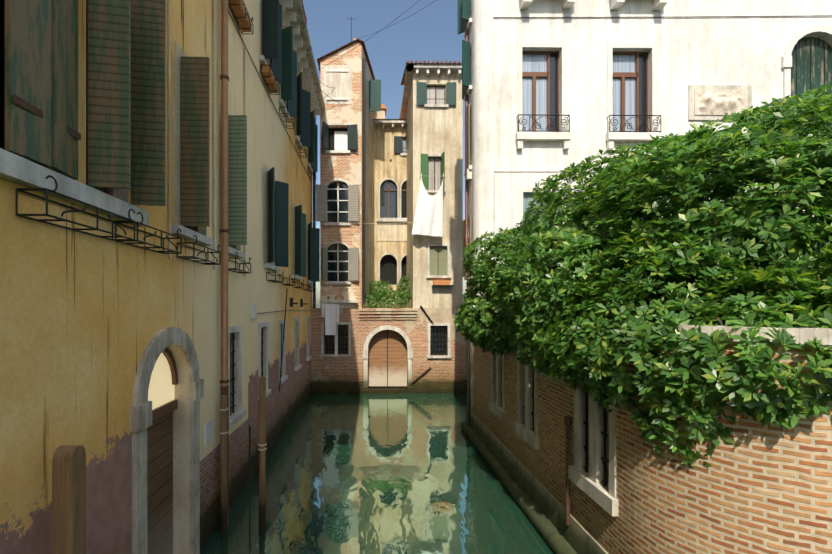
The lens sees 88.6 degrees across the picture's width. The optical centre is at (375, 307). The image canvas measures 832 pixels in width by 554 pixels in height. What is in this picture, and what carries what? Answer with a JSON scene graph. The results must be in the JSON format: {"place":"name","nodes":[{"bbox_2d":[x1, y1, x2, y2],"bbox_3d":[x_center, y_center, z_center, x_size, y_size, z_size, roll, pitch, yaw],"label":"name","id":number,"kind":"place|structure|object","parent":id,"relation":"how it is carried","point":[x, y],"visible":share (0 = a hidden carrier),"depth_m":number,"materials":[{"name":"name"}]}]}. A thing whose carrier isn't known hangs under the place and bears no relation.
{"place":"outdoors","nodes":[
{"label":"outdoors","id":0,"kind":"place"},
{"bbox_2d":[200,393,554,553],"bbox_3d":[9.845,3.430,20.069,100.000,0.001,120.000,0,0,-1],"label":"water","id":1,"kind":"structure","parent":0,"point":[363,473],"depth_m":7.95,"materials":[{"name":"green liquid"}]},
{"bbox_2d":[52,376,266,553],"bbox_3d":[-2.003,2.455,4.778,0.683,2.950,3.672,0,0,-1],"label":"mooring posts","id":2,"kind":"object","parent":1,"relation":"in","point":[68,499],"visible":1,"depth_m":3.02,"materials":[{"name":"brown wood"}]},
{"bbox_2d":[0,0,324,553],"bbox_3d":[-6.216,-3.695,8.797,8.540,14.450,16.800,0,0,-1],"label":"building","id":3,"kind":"structure","parent":1,"relation":"on","point":[159,256],"depth_m":4.34,"materials":[{"name":"yellow paint"}]},
{"bbox_2d":[457,0,831,425],"bbox_3d":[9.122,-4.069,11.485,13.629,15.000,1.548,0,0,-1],"label":"white building","id":4,"kind":"structure","parent":1,"relation":"on","point":[551,87],"depth_m":11.04,"materials":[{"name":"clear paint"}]},
{"bbox_2d":[461,315,831,553],"bbox_3d":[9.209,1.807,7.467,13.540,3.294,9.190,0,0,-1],"label":"garden wall","id":5,"kind":"structure","parent":1,"relation":"on","point":[579,471],"depth_m":4.21,"materials":[{"name":"brick"}]},
{"bbox_2d":[452,81,831,468],"bbox_3d":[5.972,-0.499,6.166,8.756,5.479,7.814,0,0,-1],"label":"ivy","id":6,"kind":"object","parent":5,"relation":"on","point":[789,164],"depth_m":4.36,"materials":[{"name":"green plant"}]},
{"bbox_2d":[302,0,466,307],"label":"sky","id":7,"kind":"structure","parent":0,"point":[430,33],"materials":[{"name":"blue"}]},
{"bbox_2d":[311,38,466,393],"bbox_3d":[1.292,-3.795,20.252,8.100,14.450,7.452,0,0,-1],"label":"end buildings","id":8,"kind":"structure","parent":0,"point":[389,200],"depth_m":16.99,"materials":[{"name":"plaster"},{"name":"brick"},{"name":"glass"}]},
{"bbox_2d":[318,1,434,102],"bbox_3d":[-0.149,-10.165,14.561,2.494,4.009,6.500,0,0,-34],"label":"wires","id":9,"kind":"object","parent":8,"relation":"attached to","point":[367,39],"visible":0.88,"depth_m":15.26,"materials":[{"name":"grey"}]},
{"bbox_2d":[364,271,411,307],"bbox_3d":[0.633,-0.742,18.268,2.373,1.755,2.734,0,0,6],"label":"terrace plants","id":10,"kind":"object","parent":8,"relation":"on","point":[402,295],"visible":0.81,"depth_m":17.89,"materials":[{"name":"green plant"}]},
{"bbox_2d":[363,299,412,307],"bbox_3d":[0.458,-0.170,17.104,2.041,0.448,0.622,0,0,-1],"label":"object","id":11,"kind":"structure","parent":8,"relation":"on","point":[389,304],"depth_m":17.01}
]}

